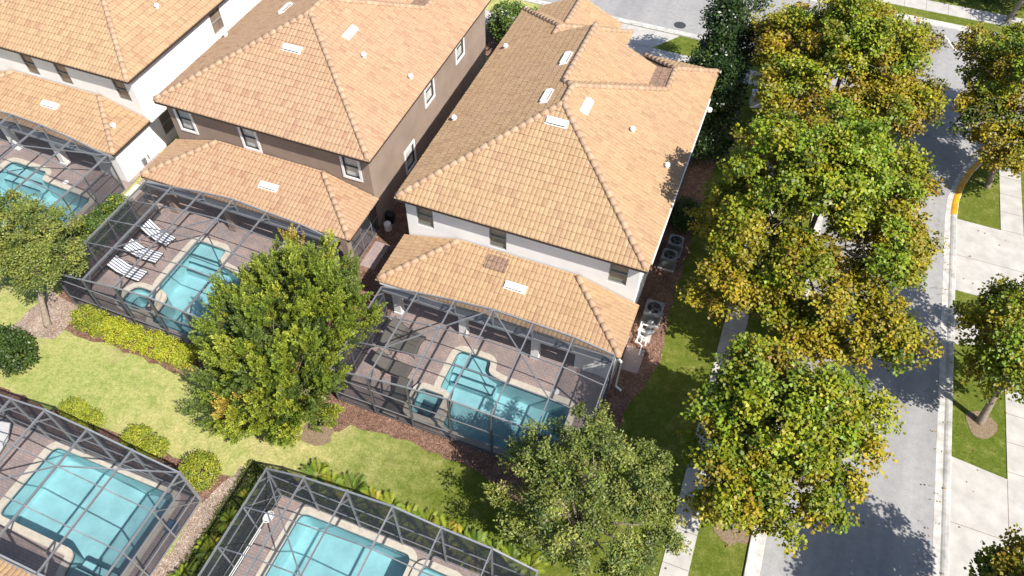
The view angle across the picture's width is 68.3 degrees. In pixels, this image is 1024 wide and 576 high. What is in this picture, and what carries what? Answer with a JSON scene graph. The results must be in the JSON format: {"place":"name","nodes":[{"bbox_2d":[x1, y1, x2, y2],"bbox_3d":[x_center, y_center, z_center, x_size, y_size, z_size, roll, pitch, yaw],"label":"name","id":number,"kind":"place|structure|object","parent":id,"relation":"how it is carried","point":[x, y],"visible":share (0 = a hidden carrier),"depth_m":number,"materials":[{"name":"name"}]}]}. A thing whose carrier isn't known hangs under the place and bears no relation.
{"place":"outdoors","nodes":[
{"label":"outdoors","id":0,"kind":"place"},
{"bbox_2d":[0,559,34,575],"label":"house","id":1,"kind":"structure","parent":0,"point":[7,570],"depth_m":26.93,"materials":[{"name":"tile"}]},
{"bbox_2d":[0,0,260,181],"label":"house","id":2,"kind":"structure","parent":0,"point":[98,75],"depth_m":42.21,"materials":[{"name":"tile"}]},
{"bbox_2d":[19,54,40,75],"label":"window","id":3,"kind":"structure","parent":2,"relation":"in","point":[29,63],"depth_m":43.04,"materials":[{"name":"glass"}]},
{"bbox_2d":[53,64,73,84],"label":"window","id":4,"kind":"structure","parent":2,"relation":"in","point":[61,70],"depth_m":42.54,"materials":[{"name":"glass"}]},
{"bbox_2d":[112,80,131,101],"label":"window","id":5,"kind":"structure","parent":2,"relation":"in","point":[120,87],"depth_m":41.67,"materials":[{"name":"glass"}]},
{"bbox_2d":[158,109,174,134],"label":"window","id":6,"kind":"structure","parent":2,"relation":"in","point":[165,119],"depth_m":44.31,"materials":[{"name":"glass"}]},
{"bbox_2d":[209,8,223,34],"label":"window","id":7,"kind":"structure","parent":2,"relation":"in","point":[215,17],"depth_m":45.82,"materials":[{"name":"glass"}]},
{"bbox_2d":[139,0,490,264],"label":"house","id":8,"kind":"structure","parent":0,"point":[321,115],"depth_m":39.05,"materials":[{"name":"tile"}]},
{"bbox_2d":[173,109,198,134],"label":"window","id":9,"kind":"structure","parent":8,"relation":"in","point":[186,119],"depth_m":40.20,"materials":[{"name":"clear glass"}]},
{"bbox_2d":[237,127,262,152],"bbox_3d":[-13.589,-7.790,39.167,1.120,1.660,0.147,17,53,12],"label":"window","id":10,"kind":"structure","parent":8,"relation":"in","point":[250,139],"depth_m":39.35,"materials":[{"name":"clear glass"}]},
{"bbox_2d":[339,156,362,181],"bbox_3d":[-8.056,-6.081,37.889,1.120,1.660,0.147,17,53,12],"label":"window","id":11,"kind":"structure","parent":8,"relation":"in","point":[352,167],"depth_m":38.08,"materials":[{"name":"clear glass"}]},
{"bbox_2d":[404,139,416,174],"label":"window","id":12,"kind":"structure","parent":8,"relation":"in","point":[409,154],"depth_m":41.97,"materials":[{"name":"clear glass"}]},
{"bbox_2d":[424,78,434,108],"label":"window","id":13,"kind":"structure","parent":8,"relation":"in","point":[429,94],"depth_m":41.95,"materials":[{"name":"white glass"}]},
{"bbox_2d":[455,38,464,64],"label":"window","id":14,"kind":"structure","parent":8,"relation":"in","point":[458,51],"depth_m":44.38,"materials":[{"name":"white glass"}]},
{"bbox_2d":[0,0,1023,575],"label":"lawn","id":15,"kind":"structure","parent":0,"point":[120,388],"depth_m":33.77,"materials":[{"name":"green plant"}]},
{"bbox_2d":[0,322,41,376],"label":"viburnum bush","id":16,"kind":"object","parent":15,"relation":"on","point":[14,340],"visible":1,"depth_m":34.07,"materials":[{"name":"green plant"}]},
{"bbox_2d":[11,287,81,338],"bbox_3d":[-22.585,1.438,36.855,2.630,0.001,3.031,17,53,12],"label":"mulch bed","id":17,"kind":"object","parent":15,"relation":"on","point":[59,308],"visible":0.64,"depth_m":36.83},
{"bbox_2d":[0,186,89,328],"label":"oak tree","id":18,"kind":"object","parent":17,"relation":"on","point":[15,253],"visible":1,"depth_m":33.95,"materials":[{"name":"green plant"}]},
{"bbox_2d":[0,128,160,273],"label":"pool deck","id":19,"kind":"structure","parent":15,"relation":"on","point":[83,164],"depth_m":43.78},
{"bbox_2d":[0,158,84,239],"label":"swimming pool","id":20,"kind":"structure","parent":19,"relation":"in","point":[22,168],"depth_m":43.44,"materials":[{"name":"liquid"}]},
{"bbox_2d":[0,111,124,270],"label":"pool enclosure","id":21,"kind":"object","parent":19,"relation":"on","point":[92,186],"visible":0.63,"depth_m":40.36,"materials":[{"name":"grey metal"}]},
{"bbox_2d":[41,192,134,279],"bbox_3d":[-21.741,-2.692,38.949,1.828,2.236,5.908,23,55,17],"label":"hedge","id":22,"kind":"object","parent":15,"relation":"on","point":[92,222],"visible":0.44,"depth_m":38.82,"materials":[{"name":"green plant"}]},
{"bbox_2d":[0,419,200,575],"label":"pool deck","id":23,"kind":"structure","parent":15,"relation":"on","point":[25,551],"depth_m":30.79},
{"bbox_2d":[0,420,14,452],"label":"sun lounger","id":24,"kind":"object","parent":23,"relation":"on","point":[5,426],"visible":1,"depth_m":32.25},
{"bbox_2d":[0,441,178,575],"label":"swimming pool","id":25,"kind":"structure","parent":23,"relation":"in","point":[107,518],"depth_m":31.95,"materials":[{"name":"liquid"}]},
{"bbox_2d":[0,394,201,575],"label":"pool enclosure","id":26,"kind":"object","parent":23,"relation":"on","point":[160,528],"visible":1,"depth_m":29.31,"materials":[{"name":"grey metal"}]},
{"bbox_2d":[0,387,229,502],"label":"mulch bed","id":27,"kind":"object","parent":15,"relation":"on","point":[169,460],"visible":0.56,"depth_m":32.40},
{"bbox_2d":[56,395,107,430],"bbox_3d":[-18.866,5.535,33.129,2.471,1.098,1.269,24,55,17],"label":"clipped shrub","id":28,"kind":"object","parent":27,"relation":"on","point":[80,411],"visible":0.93,"depth_m":32.95,"materials":[{"name":"green plant"}]},
{"bbox_2d":[118,423,153,455],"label":"clipped shrub","id":29,"kind":"object","parent":27,"relation":"on","point":[143,430],"visible":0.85,"depth_m":32.12,"materials":[{"name":"green plant"}]},
{"bbox_2d":[138,433,170,459],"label":"clipped shrub","id":30,"kind":"object","parent":27,"relation":"on","point":[148,449],"visible":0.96,"depth_m":31.97,"materials":[{"name":"green plant"}]},
{"bbox_2d":[176,450,222,491],"bbox_3d":[-13.018,7.590,31.366,1.871,1.436,1.877,17,53,12],"label":"clipped shrub","id":31,"kind":"object","parent":27,"relation":"on","point":[198,456],"visible":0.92,"depth_m":31.13,"materials":[{"name":"green plant"}]},
{"bbox_2d":[64,308,227,386],"bbox_3d":[-17.670,2.616,35.996,11.138,0.001,1.756,17,53,12],"label":"mulch bed","id":32,"kind":"object","parent":15,"relation":"on","point":[86,335],"visible":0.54,"depth_m":35.78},
{"bbox_2d":[68,304,116,338],"bbox_3d":[-20.143,1.478,36.232,2.645,1.257,1.659,17,53,12],"label":"golden shrub","id":33,"kind":"object","parent":32,"relation":"on","point":[96,320],"visible":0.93,"depth_m":35.97,"materials":[{"name":"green plant"}]},
{"bbox_2d":[97,316,148,352],"bbox_3d":[-18.354,2.145,35.764,2.769,1.220,1.504,17,53,12],"label":"golden shrub","id":34,"kind":"object","parent":32,"relation":"on","point":[126,330],"visible":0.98,"depth_m":35.49,"materials":[{"name":"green plant"}]},
{"bbox_2d":[134,329,200,372],"bbox_3d":[-16.041,2.865,35.213,3.586,1.232,1.574,17,53,12],"label":"golden shrub","id":35,"kind":"object","parent":32,"relation":"on","point":[181,359],"visible":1,"depth_m":35.01,"materials":[{"name":"yellow plant"}]},
{"bbox_2d":[131,146,168,212],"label":"mulch bed","id":36,"kind":"object","parent":15,"relation":"on","point":[157,194],"visible":0.18,"depth_m":42.10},
{"bbox_2d":[152,467,246,575],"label":"mulch bed","id":37,"kind":"object","parent":15,"relation":"on","point":[200,518],"visible":0.92,"depth_m":30.46,"materials":[{"name":"gravel"}]},
{"bbox_2d":[91,195,379,349],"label":"pool deck","id":38,"kind":"structure","parent":15,"relation":"on","point":[252,242],"depth_m":40.12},
{"bbox_2d":[106,255,148,282],"bbox_3d":[-19.342,-0.888,38.110,1.760,0.891,0.832,18,53,13],"label":"sun lounger","id":39,"kind":"object","parent":38,"relation":"on","point":[118,265],"visible":0.9,"depth_m":38.07,"materials":[{"name":"plastic"}]},
{"bbox_2d":[123,238,164,266],"bbox_3d":[-18.887,-1.808,38.849,1.760,0.891,0.832,16,53,11],"label":"sun lounger","id":40,"kind":"object","parent":38,"relation":"on","point":[136,246],"visible":0.85,"depth_m":38.83,"materials":[{"name":"plastic"}]},
{"bbox_2d":[139,218,176,249],"bbox_3d":[-18.536,-2.807,39.650,1.760,0.891,0.832,26,55,18],"label":"sun lounger","id":41,"kind":"object","parent":38,"relation":"on","point":[166,239],"visible":0.87,"depth_m":39.62,"materials":[{"name":"plastic"}]},
{"bbox_2d":[124,237,253,340],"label":"swimming pool","id":42,"kind":"structure","parent":38,"relation":"in","point":[180,287],"depth_m":39.43,"materials":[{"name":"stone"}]},
{"bbox_2d":[56,180,339,354],"bbox_3d":[-15.057,-1.088,36.815,11.260,3.255,6.910,17,53,12],"label":"pool enclosure","id":43,"kind":"object","parent":38,"relation":"on","point":[127,218],"visible":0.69,"depth_m":36.65,"materials":[{"name":"grey metal"}]},
{"bbox_2d":[301,420,334,445],"bbox_3d":[-8.529,6.330,33.165,1.501,0.001,1.256,17,53,12],"label":"mulch bed","id":44,"kind":"object","parent":15,"relation":"on","point":[313,437],"visible":0.83,"depth_m":33.08,"materials":[{"name":"wood"}]},
{"bbox_2d":[179,223,387,449],"bbox_3d":[-9.794,2.058,31.836,7.508,8.132,9.342,17,53,12],"label":"feathery tree","id":45,"kind":"object","parent":44,"relation":"on","point":[244,360],"visible":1,"depth_m":30.62,"materials":[{"name":"green plant"}]},
{"bbox_2d":[287,275,393,401],"bbox_3d":[-8.225,2.094,36.548,3.735,0.001,7.186,17,53,12],"label":"mulch bed","id":46,"kind":"object","parent":15,"relation":"on","point":[372,285],"visible":0.21,"depth_m":37.76,"materials":[{"name":"wood"}]},
{"bbox_2d":[234,496,479,575],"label":"pool deck","id":47,"kind":"structure","parent":15,"relation":"on","point":[256,546],"depth_m":29.92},
{"bbox_2d":[229,511,273,575],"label":"pool net","id":48,"kind":"object","parent":47,"relation":"on","point":[268,517],"visible":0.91,"depth_m":29.54,"materials":[{"name":"white plastic"}]},
{"bbox_2d":[256,507,461,575],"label":"swimming pool","id":49,"kind":"structure","parent":47,"relation":"in","point":[333,556],"depth_m":30.77,"materials":[{"name":"liquid"}]},
{"bbox_2d":[198,467,538,575],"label":"pool enclosure","id":50,"kind":"object","parent":47,"relation":"on","point":[341,504],"visible":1,"depth_m":28.50,"materials":[{"name":"grey metal"}]},
{"bbox_2d":[178,459,538,575],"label":"ground cover","id":51,"kind":"object","parent":15,"relation":"on","point":[231,500],"visible":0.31,"depth_m":30.82,"materials":[{"name":"green plant"}]},
{"bbox_2d":[167,559,198,575],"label":"palm plant","id":52,"kind":"object","parent":51,"relation":"on","point":[177,572],"visible":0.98,"depth_m":29.09,"materials":[{"name":"green plant"}]},
{"bbox_2d":[194,533,223,559],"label":"palm plant","id":53,"kind":"object","parent":51,"relation":"on","point":[200,548],"visible":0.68,"depth_m":29.70,"materials":[{"name":"green plant"}]},
{"bbox_2d":[217,507,240,530],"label":"palm plant","id":54,"kind":"object","parent":51,"relation":"on","point":[223,525],"visible":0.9,"depth_m":30.38,"materials":[{"name":"green plant"}]},
{"bbox_2d":[238,487,259,506],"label":"palm plant","id":55,"kind":"object","parent":51,"relation":"on","point":[245,490],"visible":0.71,"depth_m":31.01,"materials":[{"name":"green plant"}]},
{"bbox_2d":[299,458,332,484],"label":"palm plant","id":56,"kind":"object","parent":51,"relation":"on","point":[309,470],"visible":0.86,"depth_m":31.64,"materials":[{"name":"green plant"}]},
{"bbox_2d":[312,470,344,498],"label":"palm plant","id":57,"kind":"object","parent":51,"relation":"on","point":[336,479],"visible":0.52,"depth_m":31.40,"materials":[{"name":"green plant"}]},
{"bbox_2d":[336,471,368,499],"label":"palm plant","id":58,"kind":"object","parent":51,"relation":"on","point":[360,487],"visible":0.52,"depth_m":31.26,"materials":[{"name":"green plant"}]},
{"bbox_2d":[378,490,405,524],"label":"palm plant","id":59,"kind":"object","parent":51,"relation":"on","point":[395,502],"visible":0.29,"depth_m":30.81,"materials":[{"name":"green plant"}]},
{"bbox_2d":[406,506,437,546],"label":"palm plant","id":60,"kind":"object","parent":51,"relation":"on","point":[426,517],"visible":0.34,"depth_m":30.51,"materials":[{"name":"green plant"}]},
{"bbox_2d":[425,513,463,553],"bbox_3d":[-2.720,9.711,29.975,1.846,0.536,1.479,-13,53,-11],"label":"palm plant","id":61,"kind":"object","parent":51,"relation":"on","point":[449,524],"visible":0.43,"depth_m":30.11,"materials":[{"name":"green plant"}]},
{"bbox_2d":[445,524,476,551],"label":"palm plant","id":62,"kind":"object","parent":51,"relation":"on","point":[460,528],"visible":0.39,"depth_m":30.12,"materials":[{"name":"green plant"}]},
{"bbox_2d":[456,528,495,573],"bbox_3d":[-1.459,10.233,29.616,1.630,0.498,1.717,38,60,26],"label":"palm plant","id":63,"kind":"object","parent":51,"relation":"on","point":[478,535],"visible":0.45,"depth_m":29.83,"materials":[{"name":"green plant"}]},
{"bbox_2d":[476,534,509,568],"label":"palm plant","id":64,"kind":"object","parent":51,"relation":"on","point":[492,543],"visible":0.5,"depth_m":29.73,"materials":[{"name":"green plant"}]},
{"bbox_2d":[496,542,527,568],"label":"palm plant","id":65,"kind":"object","parent":51,"relation":"on","point":[514,551],"visible":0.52,"depth_m":29.64,"materials":[{"name":"green plant"}]},
{"bbox_2d":[510,552,548,574],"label":"palm plant","id":66,"kind":"object","parent":51,"relation":"on","point":[535,564],"visible":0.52,"depth_m":29.39,"materials":[{"name":"green plant"}]},
{"bbox_2d":[357,201,409,279],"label":"mulch bed","id":67,"kind":"object","parent":15,"relation":"on","point":[392,238],"visible":0.09,"depth_m":40.40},
{"bbox_2d":[360,241,389,269],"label":"paver path","id":68,"kind":"structure","parent":67,"relation":"on","point":[374,255],"depth_m":39.54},
{"bbox_2d":[383,210,394,231],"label":"water softener","id":69,"kind":"object","parent":67,"relation":"on","point":[389,218],"visible":1,"depth_m":40.66,"materials":[{"name":"black plastic"}]},
{"bbox_2d":[350,299,629,465],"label":"pool deck","id":70,"kind":"structure","parent":15,"relation":"on","point":[576,389],"depth_m":35.54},
{"bbox_2d":[371,348,412,377],"bbox_3d":[-5.491,3.572,34.764,1.760,0.891,0.832,19,54,14],"label":"sun lounger","id":71,"kind":"object","parent":70,"relation":"on","point":[387,363],"visible":0.84,"depth_m":34.75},
{"bbox_2d":[380,329,420,358],"bbox_3d":[-5.218,2.633,35.516,1.760,0.891,0.832,11,52,8],"label":"sun lounger","id":72,"kind":"object","parent":70,"relation":"on","point":[404,346],"visible":0.8,"depth_m":35.47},
{"bbox_2d":[386,316,425,346],"bbox_3d":[-4.999,2.185,35.876,1.760,0.891,0.832,25,55,18],"label":"sun lounger","id":73,"kind":"object","parent":70,"relation":"on","point":[402,330],"visible":0.87,"depth_m":35.87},
{"bbox_2d":[329,286,615,474],"bbox_3d":[-1.673,3.711,33.032,11.230,3.505,5.140,17,53,12],"label":"pool enclosure","id":74,"kind":"object","parent":70,"relation":"on","point":[399,401],"visible":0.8,"depth_m":32.51,"materials":[{"name":"grey metal"}]},
{"bbox_2d":[408,346,575,448],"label":"swimming pool","id":75,"kind":"structure","parent":70,"relation":"in","point":[516,405],"depth_m":35.34,"materials":[{"name":"liquid"}]},
{"bbox_2d":[485,27,500,56],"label":"mulch bed","id":76,"kind":"object","parent":15,"relation":"on","point":[491,43],"visible":0.07,"depth_m":51.71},
{"bbox_2d":[486,0,537,42],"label":"flowering bush","id":77,"kind":"object","parent":76,"relation":"on","point":[501,9],"visible":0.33,"depth_m":49.84,"materials":[{"name":"green plant"}]},
{"bbox_2d":[313,132,719,516],"bbox_3d":[4.978,0.782,37.795,29.752,0.001,11.372,-37,60,-26],"label":"mulch bed","id":78,"kind":"object","parent":15,"relation":"on","point":[486,465],"visible":0.52,"depth_m":34.67,"materials":[{"name":"wood"}]},
{"bbox_2d":[621,345,644,373],"bbox_3d":[5.683,3.397,35.710,0.880,0.080,1.400,17,53,12],"label":"concrete pad","id":79,"kind":"object","parent":78,"relation":"on","point":[631,360],"visible":0.83,"depth_m":35.67,"materials":[{"name":"concrete"}]},
{"bbox_2d":[635,319,655,355],"bbox_3d":[6.330,2.317,36.094,0.779,0.800,1.912,17,53,12],"label":"pool pump","id":80,"kind":"object","parent":78,"relation":"on","point":[645,334],"visible":1,"depth_m":36.27,"materials":[{"name":"plastic"}]},
{"bbox_2d":[640,299,664,328],"bbox_3d":[6.883,1.224,36.886,0.960,0.936,0.960,17,53,12],"label":"air conditioner","id":81,"kind":"object","parent":78,"relation":"on","point":[653,309],"visible":1,"depth_m":36.60,"materials":[{"name":"metal"}]},
{"bbox_2d":[657,248,677,272],"bbox_3d":[8.102,-1.470,39.114,0.840,0.836,0.840,17,53,12],"label":"air conditioner","id":82,"kind":"object","parent":78,"relation":"on","point":[668,261],"visible":1,"depth_m":38.92,"materials":[{"name":"metal"}]},
{"bbox_2d":[666,234,684,257],"bbox_3d":[8.573,-2.247,39.740,0.840,0.836,0.840,17,53,12],"label":"air conditioner","id":83,"kind":"object","parent":78,"relation":"on","point":[675,241],"visible":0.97,"depth_m":39.47,"materials":[{"name":"metal"}]},
{"bbox_2d":[669,196,704,233],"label":"round shrub","id":84,"kind":"object","parent":78,"relation":"on","point":[681,221],"visible":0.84,"depth_m":40.37,"materials":[{"name":"green plant"}]},
{"bbox_2d":[680,0,773,164],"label":"magnolia tree","id":85,"kind":"object","parent":78,"relation":"on","point":[725,51],"visible":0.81,"depth_m":42.46,"materials":[{"name":"green plant"}]},
{"bbox_2d":[376,0,719,391],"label":"house","id":86,"kind":"structure","parent":15,"relation":"on","point":[541,184],"depth_m":35.02,"materials":[{"name":"tile"}]},
{"bbox_2d":[416,207,433,228],"bbox_3d":[-4.110,-3.426,35.833,0.860,1.400,0.072,17,53,12],"label":"window","id":87,"kind":"structure","parent":86,"relation":"in","point":[425,217],"depth_m":35.99,"materials":[{"name":"glass"}]},
{"bbox_2d":[489,228,505,249],"bbox_3d":[-0.640,-2.354,35.031,0.860,1.400,0.072,17,53,12],"label":"window","id":88,"kind":"structure","parent":86,"relation":"in","point":[497,238],"depth_m":35.18,"materials":[{"name":"glass"}]},
{"bbox_2d":[608,264,628,285],"bbox_3d":[4.771,-0.682,33.780,0.860,1.400,0.072,17,53,12],"label":"window","id":89,"kind":"structure","parent":86,"relation":"in","point":[617,274],"depth_m":33.92,"materials":[{"name":"glass"}]},
{"bbox_2d":[482,398,691,575],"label":"oak tree","id":90,"kind":"object","parent":15,"relation":"on","point":[552,469],"visible":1,"depth_m":26.61,"materials":[{"name":"green plant"}]},
{"bbox_2d":[303,172,1006,574],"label":"fallen leaves","id":91,"kind":"object","parent":15,"relation":"on","point":[757,320],"visible":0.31,"depth_m":34.76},
{"bbox_2d":[519,0,822,575],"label":"kerb","id":92,"kind":"structure","parent":15,"relation":"on","point":[754,558],"depth_m":35.84,"materials":[{"name":"concrete"}]},
{"bbox_2d":[713,521,750,545],"bbox_3d":[8.959,9.695,30.748,1.549,0.001,1.680,-19,54,-16],"label":"mulch bed","id":93,"kind":"object","parent":15,"relation":"on","point":[728,537],"visible":0.36,"depth_m":30.50,"materials":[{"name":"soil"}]},
{"bbox_2d":[676,331,907,557],"bbox_3d":[9.861,6.191,28.173,7.737,8.647,7.835,17,53,12],"label":"sycamore tree","id":94,"kind":"object","parent":93,"relation":"on","point":[821,416],"visible":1,"depth_m":26.25,"materials":[{"name":"green plant"}]},
{"bbox_2d":[676,91,949,376],"bbox_3d":[13.628,-2.902,33.869,11.668,11.154,13.504,17,53,12],"label":"sycamore tree","id":95,"kind":"object","parent":15,"relation":"on","point":[845,162],"visible":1,"depth_m":31.14,"materials":[{"name":"green plant"}]},
{"bbox_2d":[747,0,950,154],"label":"sycamore tree","id":96,"kind":"object","parent":15,"relation":"on","point":[806,51],"visible":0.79,"depth_m":38.33,"materials":[{"name":"green plant"}]},
{"bbox_2d":[811,0,996,34],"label":"kerb","id":97,"kind":"structure","parent":15,"relation":"on","point":[946,25],"depth_m":53.71,"materials":[{"name":"concrete"}]},
{"bbox_2d":[931,138,1017,575],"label":"kerb","id":98,"kind":"structure","parent":15,"relation":"on","point":[940,550],"depth_m":34.50,"materials":[{"name":"concrete"}]},
{"bbox_2d":[951,149,995,213],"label":"painted kerb","id":99,"kind":"structure","parent":98,"relation":"on","point":[963,181],"depth_m":43.29,"materials":[{"name":"yellow paint"}]},
{"bbox_2d":[966,411,997,438],"bbox_3d":[20.993,6.131,33.766,1.329,0.001,1.470,17,53,12],"label":"mulch bed","id":100,"kind":"object","parent":15,"relation":"on","point":[987,429],"visible":0.89,"depth_m":33.72,"materials":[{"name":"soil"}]},
{"bbox_2d":[950,273,1023,425],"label":"sycamore tree","id":101,"kind":"object","parent":100,"relation":"on","point":[996,317],"visible":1,"depth_m":30.63,"materials":[{"name":"green plant"}]},
{"bbox_2d":[946,19,1023,188],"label":"sycamore tree","id":102,"kind":"object","parent":15,"relation":"on","point":[997,91],"visible":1,"depth_m":39.38,"materials":[{"name":"green plant"}]},
{"bbox_2d":[964,523,1023,575],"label":"sycamore tree","id":103,"kind":"object","parent":15,"relation":"on","point":[1003,562],"visible":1,"depth_m":24.77,"materials":[{"name":"green plant"}]},
{"bbox_2d":[485,10,798,95],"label":"sidewalk","id":104,"kind":"structure","parent":0,"point":[666,54],"depth_m":50.96,"materials":[{"name":"concrete"}]},
{"bbox_2d":[620,23,678,56],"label":"driveway","id":105,"kind":"structure","parent":0,"point":[641,41],"depth_m":52.18,"materials":[{"name":"concrete"}]},
{"bbox_2d":[659,98,798,575],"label":"sidewalk","id":106,"kind":"structure","parent":0,"point":[675,565],"depth_m":31.61,"materials":[{"name":"concrete"}]},
{"bbox_2d":[541,0,1023,575],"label":"road","id":107,"kind":"structure","parent":0,"point":[891,534],"depth_m":33.84,"materials":[{"name":"asphalt"}]},
{"bbox_2d":[883,0,1023,25],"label":"sidewalk","id":108,"kind":"structure","parent":0,"point":[964,12],"depth_m":54.80,"materials":[{"name":"concrete"}]},
{"bbox_2d":[954,307,1002,348],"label":"driveway","id":109,"kind":"structure","parent":0,"point":[956,333],"depth_m":36.90,"materials":[{"name":"concrete"}]},
{"bbox_2d":[949,456,1023,575],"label":"driveway","id":110,"kind":"structure","parent":0,"point":[989,510],"depth_m":31.24,"materials":[{"name":"concrete"}]},
{"bbox_2d":[955,219,1023,297],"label":"driveway","id":111,"kind":"structure","parent":0,"point":[988,258],"depth_m":40.01,"materials":[{"name":"concrete"}]},
{"bbox_2d":[999,166,1023,484],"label":"sidewalk","id":112,"kind":"structure","parent":0,"point":[1011,216],"depth_m":34.60,"materials":[{"name":"concrete"}]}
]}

